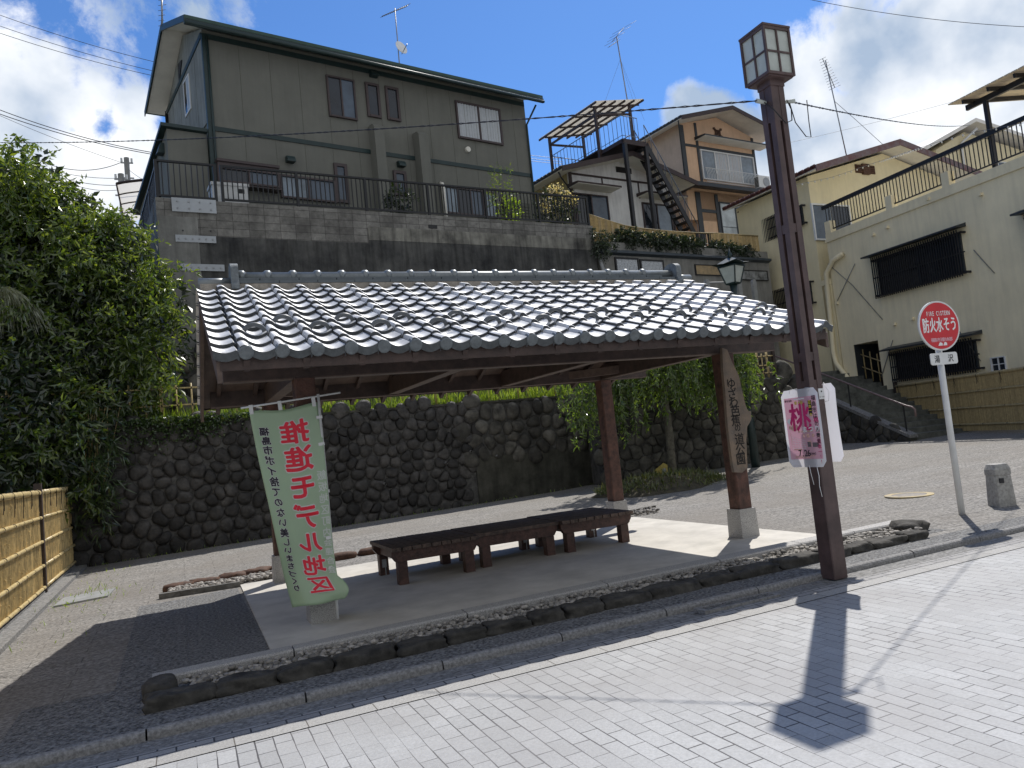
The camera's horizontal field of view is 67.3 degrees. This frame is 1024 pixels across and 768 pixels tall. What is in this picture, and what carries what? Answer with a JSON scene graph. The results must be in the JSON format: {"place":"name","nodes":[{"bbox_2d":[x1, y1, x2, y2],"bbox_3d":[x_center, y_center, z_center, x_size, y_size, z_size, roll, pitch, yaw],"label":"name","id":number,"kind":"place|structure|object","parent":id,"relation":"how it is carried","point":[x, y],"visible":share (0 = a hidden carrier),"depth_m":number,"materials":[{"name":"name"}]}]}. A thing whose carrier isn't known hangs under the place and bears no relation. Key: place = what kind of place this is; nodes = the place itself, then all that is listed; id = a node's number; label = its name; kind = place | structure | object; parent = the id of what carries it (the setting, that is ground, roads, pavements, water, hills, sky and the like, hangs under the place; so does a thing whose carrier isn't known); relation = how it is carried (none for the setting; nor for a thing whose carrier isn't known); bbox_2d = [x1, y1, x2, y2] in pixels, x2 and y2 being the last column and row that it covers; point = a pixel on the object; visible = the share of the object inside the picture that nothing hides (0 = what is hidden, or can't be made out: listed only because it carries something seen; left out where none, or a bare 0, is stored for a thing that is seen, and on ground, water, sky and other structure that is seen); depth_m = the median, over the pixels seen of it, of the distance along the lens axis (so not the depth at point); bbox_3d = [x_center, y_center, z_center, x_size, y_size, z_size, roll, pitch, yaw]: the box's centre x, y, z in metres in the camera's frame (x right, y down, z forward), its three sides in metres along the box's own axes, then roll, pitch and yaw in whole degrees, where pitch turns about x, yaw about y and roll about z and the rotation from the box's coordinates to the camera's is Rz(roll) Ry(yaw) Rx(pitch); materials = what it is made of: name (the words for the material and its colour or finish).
{"place":"outdoors","nodes":[
{"label":"outdoors","id":0,"kind":"place"},
{"bbox_2d":[5,240,151,419],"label":"slope","id":1,"kind":"structure","parent":0,"point":[142,412],"depth_m":18.45,"materials":[{"name":"plant"}]},
{"bbox_2d":[116,179,142,220],"bbox_3d":[-13.364,-4.104,29.457,2.618,6.339,4.570,-4,-5,-24],"label":"street lamp","id":2,"kind":"object","parent":1,"relation":"on","point":[127,191],"visible":0.27,"depth_m":28.26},
{"bbox_2d":[0,430,1023,747],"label":"plaza","id":3,"kind":"structure","parent":0,"point":[46,664],"depth_m":12.42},
{"bbox_2d":[0,483,75,632],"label":"bamboo fence","id":4,"kind":"object","parent":3,"relation":"on","point":[37,561],"visible":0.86,"depth_m":10.73,"materials":[{"name":"wood"}]},
{"bbox_2d":[0,564,86,654],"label":"fence footing","id":5,"kind":"object","parent":3,"relation":"on","point":[13,631],"visible":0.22,"depth_m":9.92,"materials":[{"name":"concrete"}]},
{"bbox_2d":[53,588,114,607],"bbox_3d":[-6.011,3.018,10.852,0.680,0.054,0.900,-4,-5,-24],"label":"inspection cover","id":6,"kind":"object","parent":3,"relation":"on","point":[85,597],"visible":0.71,"depth_m":10.74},
{"bbox_2d":[0,588,268,746],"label":"paving slabs","id":7,"kind":"structure","parent":3,"relation":"on","point":[157,642],"depth_m":6.87,"materials":[{"name":"stone"}]},
{"bbox_2d":[141,673,177,703],"bbox_3d":[-2.564,2.251,5.613,0.257,0.217,0.372,-4,-5,-24],"label":"border stone","id":8,"kind":"object","parent":3,"relation":"on","point":[165,681],"visible":0.52,"depth_m":5.54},
{"bbox_2d":[141,681,217,714],"bbox_3d":[-2.302,2.215,5.356,0.500,0.200,0.209,-4,-5,-24],"label":"border stone","id":9,"kind":"object","parent":3,"relation":"on","point":[164,700],"visible":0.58,"depth_m":5.29,"materials":[{"name":"stone"}]},
{"bbox_2d":[159,581,239,599],"bbox_3d":[-4.117,2.773,10.156,1.008,0.183,0.079,-5,-4,-16],"label":"edge strip","id":10,"kind":"object","parent":3,"relation":"on","point":[184,592],"visible":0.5,"depth_m":10.13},
{"bbox_2d":[152,646,293,683],"bbox_3d":[-2.264,2.338,6.083,1.038,0.303,0.194,-4,-5,-24],"label":"kerbstone","id":11,"kind":"object","parent":3,"relation":"on","point":[215,667],"visible":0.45,"depth_m":6.06,"materials":[{"name":"stone"}]},
{"bbox_2d":[215,669,280,697],"bbox_3d":[-1.910,2.177,5.539,0.499,0.184,0.217,-4,-5,-24],"label":"border stone","id":12,"kind":"object","parent":3,"relation":"on","point":[237,683],"visible":0.59,"depth_m":5.47,"materials":[{"name":"stone"}]},
{"bbox_2d":[277,656,333,683],"bbox_3d":[-1.530,2.150,5.698,0.457,0.197,0.237,-4,-5,-24],"label":"border stone","id":13,"kind":"object","parent":3,"relation":"on","point":[307,668],"visible":0.58,"depth_m":5.63,"materials":[{"name":"stone"}]},
{"bbox_2d":[55,394,592,566],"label":"cobble wall","id":14,"kind":"structure","parent":3,"relation":"on","point":[410,457],"depth_m":17.79,"materials":[{"name":"stone"}]},
{"bbox_2d":[101,409,261,462],"bbox_3d":[-6.836,1.071,15.955,3.404,0.976,0.282,-3,-5,-30],"label":"ivy","id":15,"kind":"object","parent":14,"relation":"attached to","point":[145,424],"visible":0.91,"depth_m":15.90,"materials":[{"name":"green plant"}]},
{"bbox_2d":[1,382,565,435],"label":"bamboo lattice","id":16,"kind":"object","parent":14,"relation":"on","point":[162,406],"visible":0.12,"depth_m":16.30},
{"bbox_2d":[332,642,398,671],"bbox_3d":[-1.129,2.116,5.874,0.556,0.203,0.219,-4,-5,-24],"label":"border stone","id":17,"kind":"object","parent":3,"relation":"on","point":[365,655],"visible":0.49,"depth_m":5.80,"materials":[{"name":"stone"}]},
{"bbox_2d":[292,610,466,656],"bbox_3d":[-1.103,2.241,6.601,1.488,0.316,0.192,-4,-5,-24],"label":"kerbstone","id":18,"kind":"object","parent":3,"relation":"on","point":[368,635],"visible":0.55,"depth_m":6.55,"materials":[{"name":"stone"}]},
{"bbox_2d":[395,634,448,656],"bbox_3d":[-0.712,2.084,6.044,0.438,0.166,0.250,-4,-5,-24],"label":"border stone","id":19,"kind":"object","parent":3,"relation":"on","point":[415,645],"visible":0.63,"depth_m":5.98,"materials":[{"name":"stone"}]},
{"bbox_2d":[444,624,487,645],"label":"border stone","id":20,"kind":"object","parent":3,"relation":"on","point":[454,636],"visible":0.52,"depth_m":6.13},
{"bbox_2d":[481,616,534,636],"bbox_3d":[-0.029,2.028,6.364,0.461,0.172,0.222,-4,-5,-24],"label":"border stone","id":21,"kind":"object","parent":3,"relation":"on","point":[499,627],"visible":0.59,"depth_m":6.28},
{"bbox_2d":[196,263,832,648],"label":"pavilion","id":22,"kind":"structure","parent":3,"relation":"on","point":[266,336],"depth_m":8.51,"materials":[{"name":"tile"}]},
{"bbox_2d":[241,392,348,618],"bbox_3d":[-1.993,1.173,7.259,0.932,2.163,0.191,-4,-4,-19],"label":"nobori banner","id":23,"kind":"object","parent":22,"relation":"on","point":[289,445],"visible":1,"depth_m":7.30,"materials":[{"name":"green fabric"}]},
{"bbox_2d":[370,529,478,584],"bbox_3d":[-1.094,2.143,9.591,1.078,0.436,1.146,-4,-5,-24],"label":"wooden bench","id":24,"kind":"object","parent":22,"relation":"on","point":[400,551],"visible":1,"depth_m":9.27,"materials":[{"name":"brown wood"}]},
{"bbox_2d":[450,518,558,567],"bbox_3d":[-0.094,2.068,10.099,1.147,0.427,0.968,-4,-5,-24],"label":"wooden bench","id":25,"kind":"object","parent":22,"relation":"on","point":[522,531],"visible":0.77,"depth_m":9.81,"materials":[{"name":"brown wood"}]},
{"bbox_2d":[527,507,632,552],"bbox_3d":[0.931,1.985,10.531,1.063,0.419,1.106,-4,-5,-24],"label":"wooden bench","id":26,"kind":"object","parent":22,"relation":"on","point":[590,520],"visible":0.88,"depth_m":10.20,"materials":[{"name":"brown wood"}]},
{"bbox_2d":[720,348,750,472],"bbox_3d":[2.818,0.319,9.626,0.388,1.566,0.049,-4,-5,-24],"label":"name board","id":27,"kind":"object","parent":22,"relation":"attached to","point":[737,413],"visible":1,"depth_m":9.58,"materials":[{"name":"brown wood"}]},
{"bbox_2d":[461,581,607,617],"bbox_3d":[0.241,2.127,7.199,1.438,0.314,0.190,-4,-5,-24],"label":"kerbstone","id":28,"kind":"object","parent":3,"relation":"on","point":[485,610],"visible":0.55,"depth_m":7.14,"materials":[{"name":"stone"}]},
{"bbox_2d":[526,606,565,625],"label":"border stone","id":29,"kind":"object","parent":3,"relation":"on","point":[537,617],"visible":0.59,"depth_m":6.45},
{"bbox_2d":[178,528,945,686],"bbox_3d":[1.065,1.963,7.193,8.100,0.105,0.540,-4,-5,-24],"label":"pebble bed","id":30,"kind":"object","parent":3,"relation":"on","point":[930,530],"visible":0.04,"depth_m":8.15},
{"bbox_2d":[167,507,922,684],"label":"pebbles","id":31,"kind":"object","parent":30,"relation":"on","point":[274,663],"visible":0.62,"depth_m":6.88,"materials":[{"name":"stone"}]},
{"bbox_2d":[559,597,604,618],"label":"border stone","id":32,"kind":"object","parent":3,"relation":"on","point":[581,607],"visible":0.58,"depth_m":6.56,"materials":[{"name":"stone"}]},
{"bbox_2d":[599,589,652,609],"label":"border stone","id":33,"kind":"object","parent":3,"relation":"on","point":[613,600],"visible":0.61,"depth_m":6.75,"materials":[{"name":"stone"}]},
{"bbox_2d":[592,466,725,497],"bbox_3d":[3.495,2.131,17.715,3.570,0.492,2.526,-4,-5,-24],"label":"grass","id":34,"kind":"structure","parent":3,"relation":"on","point":[720,476],"depth_m":17.24,"materials":[{"name":"plant"}]},
{"bbox_2d":[600,558,719,589],"bbox_3d":[1.517,2.021,7.765,1.338,0.315,0.190,-4,-5,-24],"label":"kerbstone","id":35,"kind":"object","parent":3,"relation":"on","point":[706,563],"visible":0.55,"depth_m":7.72,"materials":[{"name":"stone"}]},
{"bbox_2d":[554,353,782,472],"bbox_3d":[3.884,0.203,18.920,6.506,4.343,3.572,-4,-5,-24],"label":"weeping tree","id":36,"kind":"object","parent":3,"relation":"on","point":[698,374],"visible":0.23,"depth_m":18.22,"materials":[{"name":"green plant"}]},
{"bbox_2d":[641,577,702,599],"bbox_3d":[1.461,1.900,7.026,0.610,0.177,0.251,-4,-5,-24],"label":"border stone","id":37,"kind":"object","parent":3,"relation":"on","point":[663,589],"visible":0.55,"depth_m":6.96,"materials":[{"name":"stone"}]},
{"bbox_2d":[573,352,791,485],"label":"rock wall","id":38,"kind":"structure","parent":3,"relation":"on","point":[697,441],"depth_m":20.73,"materials":[{"name":"stone"}]},
{"bbox_2d":[693,569,738,587],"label":"border stone","id":39,"kind":"object","parent":3,"relation":"on","point":[711,579],"visible":0.55,"depth_m":7.17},
{"bbox_2d":[711,248,759,467],"bbox_3d":[5.957,-0.689,19.893,0.740,5.750,0.740,-2,-6,-44],"label":"lantern post","id":40,"kind":"object","parent":3,"relation":"on","point":[730,268],"visible":0.64,"depth_m":19.82,"materials":[{"name":"black metal"}]},
{"bbox_2d":[728,561,782,579],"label":"border stone","id":41,"kind":"object","parent":3,"relation":"on","point":[755,569],"visible":0.6,"depth_m":7.34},
{"bbox_2d":[711,541,800,563],"bbox_3d":[2.635,1.928,8.257,1.088,0.314,0.198,-4,-5,-24],"label":"kerbstone","id":42,"kind":"object","parent":3,"relation":"on","point":[759,552],"visible":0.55,"depth_m":8.21,"materials":[{"name":"concrete"}]},
{"bbox_2d":[768,551,819,569],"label":"border stone","id":43,"kind":"object","parent":3,"relation":"on","point":[796,560],"visible":0.57,"depth_m":7.54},
{"bbox_2d":[788,370,968,442],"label":"stone steps","id":44,"kind":"structure","parent":3,"relation":"on","point":[866,417],"depth_m":23.35,"materials":[{"name":"concrete"}]},
{"bbox_2d":[864,535,907,548],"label":"border stone","id":45,"kind":"object","parent":3,"relation":"on","point":[887,541],"visible":0.54,"depth_m":8.04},
{"bbox_2d":[917,301,965,514],"bbox_3d":[5.429,0.291,9.584,0.628,2.672,0.107,-5,-4,-16],"label":"fire cistern sign","id":46,"kind":"object","parent":3,"relation":"on","point":[938,325],"visible":1,"depth_m":9.58,"materials":[{"name":"metal"}]},
{"bbox_2d":[893,366,1023,430],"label":"bamboo fence","id":47,"kind":"object","parent":3,"relation":"on","point":[992,400],"visible":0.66,"depth_m":20.87,"materials":[{"name":"wood"}]},
{"bbox_2d":[984,463,1016,506],"bbox_3d":[6.206,1.297,9.796,0.256,0.566,0.256,-6,-4,-4],"label":"bollard","id":48,"kind":"object","parent":3,"relation":"on","point":[1000,488],"visible":0.94,"depth_m":9.70,"materials":[{"name":"stone"}]},
{"bbox_2d":[0,516,1023,767],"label":"kerb","id":49,"kind":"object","parent":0,"point":[118,728],"visible":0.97,"depth_m":5.82,"materials":[{"name":"concrete"}]},
{"bbox_2d":[0,0,1023,232],"label":"sky","id":50,"kind":"structure","parent":0,"point":[675,53],"materials":[{"name":"blue"}]},
{"bbox_2d":[37,531,1023,767],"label":"gutter","id":51,"kind":"object","parent":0,"point":[168,741],"visible":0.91,"depth_m":5.47,"materials":[{"name":"concrete"}]},
{"bbox_2d":[694,592,780,614],"bbox_3d":[1.910,1.853,6.504,0.800,0.034,0.150,-4,-5,-24],"label":"drain grate","id":52,"kind":"object","parent":51,"relation":"on","point":[716,607],"visible":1,"depth_m":6.47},
{"bbox_2d":[738,22,847,579],"bbox_3d":[2.742,-0.812,7.268,0.487,5.214,0.354,-4,-5,-24],"label":"street lamp","id":53,"kind":"object","parent":51,"relation":"on","point":[767,59],"visible":1,"depth_m":7.24,"materials":[{"name":"brown paint"}]},
{"bbox_2d":[0,100,756,142],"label":"overhead wire","id":54,"kind":"object","parent":53,"relation":"attached to","point":[416,126],"visible":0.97,"depth_m":9.53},
{"bbox_2d":[781,387,825,494],"bbox_3d":[2.722,0.541,7.158,0.024,1.007,0.463,-4,-5,-24],"label":"poster board","id":55,"kind":"object","parent":53,"relation":"attached to","point":[803,428],"visible":1,"depth_m":7.15,"materials":[{"name":"white plastic"}]},
{"bbox_2d":[823,382,843,461],"bbox_3d":[2.884,0.364,7.228,0.035,0.739,0.463,-4,-5,-24],"label":"poster board","id":56,"kind":"object","parent":53,"relation":"attached to","point":[833,425],"visible":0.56,"depth_m":7.08,"materials":[{"name":"white plastic"}]},
{"bbox_2d":[84,538,1023,767],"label":"sett strip","id":57,"kind":"object","parent":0,"point":[261,727],"visible":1,"depth_m":5.41,"materials":[{"name":"stone"}]},
{"bbox_2d":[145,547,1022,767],"bbox_3d":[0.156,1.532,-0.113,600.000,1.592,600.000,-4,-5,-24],"label":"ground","id":58,"kind":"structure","parent":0,"point":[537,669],"depth_m":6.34,"materials":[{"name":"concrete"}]},
{"bbox_2d":[722,139,981,373],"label":"cream house","id":59,"kind":"structure","parent":58,"relation":"on","point":[755,215],"depth_m":30.28,"materials":[{"name":"beige paint"}]},
{"bbox_2d":[810,203,851,240],"bbox_3d":[12.183,-6.137,29.239,2.023,1.419,0.090,-4,-5,-26],"label":"window","id":60,"kind":"structure","parent":59,"relation":"in","point":[818,215],"depth_m":29.05,"materials":[{"name":"glass"}]},
{"bbox_2d":[821,115,1023,388],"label":"flat roofed building","id":61,"kind":"structure","parent":58,"relation":"on","point":[895,268],"depth_m":23.98,"materials":[{"name":"paint"}]},
{"bbox_2d":[876,233,965,293],"bbox_3d":[12.943,-3.763,24.514,0.090,1.260,3.220,-4,-4,-20],"label":"window","id":62,"kind":"structure","parent":61,"relation":"in","point":[959,235],"depth_m":24.22,"materials":[{"name":"black glass"}]},
{"bbox_2d":[894,339,979,378],"bbox_3d":[13.286,-0.732,24.196,0.090,0.890,2.980,-4,-4,-20],"label":"window","id":63,"kind":"structure","parent":61,"relation":"in","point":[977,364],"depth_m":24.14,"materials":[{"name":"black glass"}]},
{"bbox_2d":[948,65,1023,167],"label":"terrace pergola","id":64,"kind":"object","parent":61,"relation":"on","point":[1008,87],"visible":0.96,"depth_m":22.25,"materials":[{"name":"black metal"}]},
{"bbox_2d":[152,547,1023,767],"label":"road","id":65,"kind":"structure","parent":0,"point":[924,670],"depth_m":4.38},
{"bbox_2d":[115,542,1023,767],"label":"edging strip","id":66,"kind":"object","parent":65,"relation":"on","point":[155,761],"visible":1,"depth_m":5.29,"materials":[{"name":"concrete"}]},
{"bbox_2d":[637,105,765,247],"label":"orange house","id":67,"kind":"structure","parent":0,"point":[711,152],"depth_m":40.98,"materials":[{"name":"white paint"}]},
{"bbox_2d":[699,149,755,185],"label":"window","id":68,"kind":"structure","parent":67,"relation":"in","point":[709,158],"depth_m":41.64,"materials":[{"name":"glass"}]},
{"bbox_2d":[718,202,745,241],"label":"window","id":69,"kind":"structure","parent":67,"relation":"in","point":[729,223],"depth_m":41.23,"materials":[{"name":"grey glass"}]},
{"bbox_2d":[917,118,1023,171],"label":"ochre house","id":70,"kind":"structure","parent":0,"point":[975,125],"depth_m":46.83,"materials":[{"name":"white paint"}]},
{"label":"upper terrace","id":71,"kind":"structure","parent":0,"visible":0},
{"bbox_2d":[207,181,248,202],"bbox_3d":[-7.657,-4.958,20.814,0.980,0.780,0.660,-3,-5,-30],"label":"storage box","id":72,"kind":"object","parent":71,"relation":"on","point":[230,191],"visible":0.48,"depth_m":20.58,"materials":[{"name":"white paint"}]},
{"bbox_2d":[134,14,544,221],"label":"olive house","id":73,"kind":"structure","parent":71,"relation":"on","point":[210,78],"depth_m":25.16,"materials":[{"name":"paint"}]},
{"bbox_2d":[217,165,280,187],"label":"window","id":74,"kind":"structure","parent":73,"relation":"in","point":[228,169],"depth_m":22.98,"materials":[{"name":"grey glass"}]},
{"bbox_2d":[280,174,336,203],"bbox_3d":[-6.421,-6.169,24.333,1.821,0.744,0.100,-3,-5,-36],"label":"window","id":75,"kind":"structure","parent":73,"relation":"in","point":[283,175],"depth_m":24.34,"materials":[{"name":"grey glass"}]},
{"bbox_2d":[325,74,357,120],"bbox_3d":[-5.613,-9.444,25.395,0.991,1.405,0.090,-3,-5,-36],"label":"window","id":76,"kind":"structure","parent":73,"relation":"in","point":[341,94],"depth_m":25.40,"materials":[{"name":"grey glass"}]},
{"bbox_2d":[333,162,349,203],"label":"window","id":77,"kind":"structure","parent":73,"relation":"in","point":[339,168],"depth_m":25.04,"materials":[{"name":"grey glass"}]},
{"bbox_2d":[364,81,381,118],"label":"window","id":78,"kind":"structure","parent":73,"relation":"in","point":[372,92],"depth_m":26.09,"materials":[{"name":"grey glass"}]},
{"bbox_2d":[384,85,401,121],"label":"window","id":79,"kind":"structure","parent":73,"relation":"in","point":[393,110],"depth_m":26.52,"materials":[{"name":"grey glass"}]},
{"bbox_2d":[445,187,498,216],"bbox_3d":[-1.476,-6.596,27.930,2.316,1.014,0.090,-3,-5,-36],"label":"window","id":80,"kind":"structure","parent":73,"relation":"in","point":[448,188],"depth_m":27.88,"materials":[{"name":"grey glass"}]},
{"bbox_2d":[454,100,503,145],"bbox_3d":[-1.200,-9.686,28.582,1.999,1.422,0.095,-3,-5,-36],"label":"window","id":81,"kind":"structure","parent":73,"relation":"in","point":[482,115],"depth_m":28.57,"materials":[{"name":"glass"}]},
{"bbox_2d":[145,197,597,351],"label":"retaining wall","id":82,"kind":"structure","parent":71,"relation":"on","point":[211,238],"depth_m":21.39,"materials":[{"name":"concrete"}]},
{"bbox_2d":[137,162,160,239],"bbox_3d":[-10.489,-4.753,22.117,0.070,1.076,6.370,-3,-5,-30],"label":"railing","id":83,"kind":"object","parent":82,"relation":"on","point":[148,202],"visible":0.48,"depth_m":21.17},
{"bbox_2d":[153,159,217,200],"bbox_3d":[-8.325,-5.154,19.665,1.470,1.076,0.070,-3,-5,-30],"label":"railing","id":84,"kind":"object","parent":82,"relation":"on","point":[155,161],"visible":0.99,"depth_m":19.65,"materials":[{"name":"metal"}]},
{"bbox_2d":[219,165,589,225],"bbox_3d":[-2.510,-5.497,23.065,11.820,1.076,0.070,-3,-5,-30],"label":"railing","id":85,"kind":"object","parent":82,"relation":"on","point":[299,204],"visible":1,"depth_m":22.68,"materials":[{"name":"metal"}]},
{"bbox_2d":[589,228,619,264],"bbox_3d":[3.141,-4.644,25.849,1.311,1.309,0.799,-4,-5,-24],"label":"ivy","id":86,"kind":"object","parent":82,"relation":"attached to","point":[604,241],"visible":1,"depth_m":25.75,"materials":[{"name":"green plant"}]},
{"bbox_2d":[532,182,581,223],"bbox_3d":[1.520,-6.004,26.325,1.423,1.861,1.540,-10,-6,42],"label":"hydrangea","id":87,"kind":"object","parent":71,"relation":"on","point":[553,190],"visible":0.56,"depth_m":26.29,"materials":[{"name":"green plant"}]},
{"bbox_2d":[534,151,698,233],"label":"white house","id":88,"kind":"structure","parent":71,"relation":"on","point":[600,183],"depth_m":34.02,"materials":[{"name":"paint"}]},
{"bbox_2d":[574,192,611,232],"bbox_3d":[3.531,-7.104,33.202,1.850,2.220,0.090,-3,-5,-33],"label":"window","id":89,"kind":"structure","parent":88,"relation":"in","point":[598,205],"depth_m":33.35,"materials":[{"name":"grey glass"}]},
{"bbox_2d":[539,99,647,170],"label":"roof deck","id":90,"kind":"structure","parent":88,"relation":"on","point":[583,126],"depth_m":35.23,"materials":[{"name":"metal"}]},
{"bbox_2d":[641,202,673,233],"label":"window","id":91,"kind":"structure","parent":88,"relation":"in","point":[664,220],"depth_m":35.36,"materials":[{"name":"grey glass"}]},
{"bbox_2d":[622,125,699,241],"bbox_3d":[6.515,-8.000,33.991,4.007,6.710,0.710,-3,-5,-33],"label":"steel stair","id":92,"kind":"object","parent":71,"relation":"on","point":[648,152],"visible":0.84,"depth_m":33.87,"materials":[{"name":"black metal"}]},
{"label":"bank","id":93,"kind":"structure","parent":0,"visible":0},
{"bbox_2d":[596,242,780,362],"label":"retaining wall","id":94,"kind":"structure","parent":93,"relation":"on","point":[685,261],"depth_m":28.45,"materials":[{"name":"concrete"}]},
{"bbox_2d":[607,225,707,254],"bbox_3d":[5.309,-5.071,27.590,4.509,1.050,0.876,-3,-5,-31],"label":"hedge","id":95,"kind":"object","parent":94,"relation":"on","point":[635,238],"visible":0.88,"depth_m":27.31,"materials":[{"name":"green plant"}]},
{"bbox_2d":[589,214,759,250],"bbox_3d":[6.280,-5.471,28.528,8.486,1.142,0.097,-3,-5,-32],"label":"reed screen","id":96,"kind":"object","parent":94,"relation":"attached to","point":[752,240],"visible":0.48,"depth_m":28.55,"materials":[{"name":"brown wood"}]},
{"bbox_2d":[705,238,760,257],"bbox_3d":[8.477,-5.084,29.568,2.805,0.981,0.812,-3,-5,-31],"label":"hedge","id":97,"kind":"object","parent":94,"relation":"on","point":[736,248],"visible":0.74,"depth_m":29.32,"materials":[{"name":"green plant"}]},
{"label":"terrace","id":98,"kind":"structure","parent":0,"visible":0},
{"bbox_2d":[0,286,55,336],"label":"pampas grass","id":99,"kind":"object","parent":98,"relation":"on","point":[13,294],"depth_m":14.99,"materials":[{"name":"green plant"}]},
{"bbox_2d":[0,331,135,539],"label":"shrub","id":100,"kind":"object","parent":98,"relation":"on","point":[35,458],"visible":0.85,"depth_m":14.52,"materials":[{"name":"green plant"}]},
{"bbox_2d":[47,383,139,549],"bbox_3d":[-8.257,1.574,15.207,1.945,3.350,1.751,-4,-5,-24],"label":"bamboo shrub","id":101,"kind":"object","parent":98,"relation":"on","point":[108,459],"visible":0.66,"depth_m":14.98,"materials":[{"name":"green plant"}]},
{"bbox_2d":[0,286,196,491],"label":"shrub","id":102,"kind":"object","parent":98,"relation":"on","point":[57,336],"visible":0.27,"depth_m":15.71,"materials":[{"name":"green plant"}]},
{"bbox_2d":[0,133,201,416],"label":"broadleaf tree","id":103,"kind":"object","parent":98,"relation":"on","point":[58,231],"visible":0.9,"depth_m":16.11,"materials":[{"name":"green plant"}]},
{"bbox_2d":[82,321,187,418],"bbox_3d":[-7.876,0.154,16.127,2.042,2.892,1.750,-4,-5,-24],"label":"broadleaf tree","id":104,"kind":"object","parent":98,"relation":"on","point":[145,370],"visible":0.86,"depth_m":15.97,"materials":[{"name":"green plant"}]},
{"bbox_2d":[78,343,567,422],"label":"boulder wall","id":105,"kind":"structure","parent":98,"relation":"on","point":[191,377],"depth_m":18.64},
{"bbox_2d":[148,384,572,422],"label":"grass","id":106,"kind":"structure","parent":98,"relation":"on","point":[456,398],"depth_m":19.52,"materials":[{"name":"plant"}]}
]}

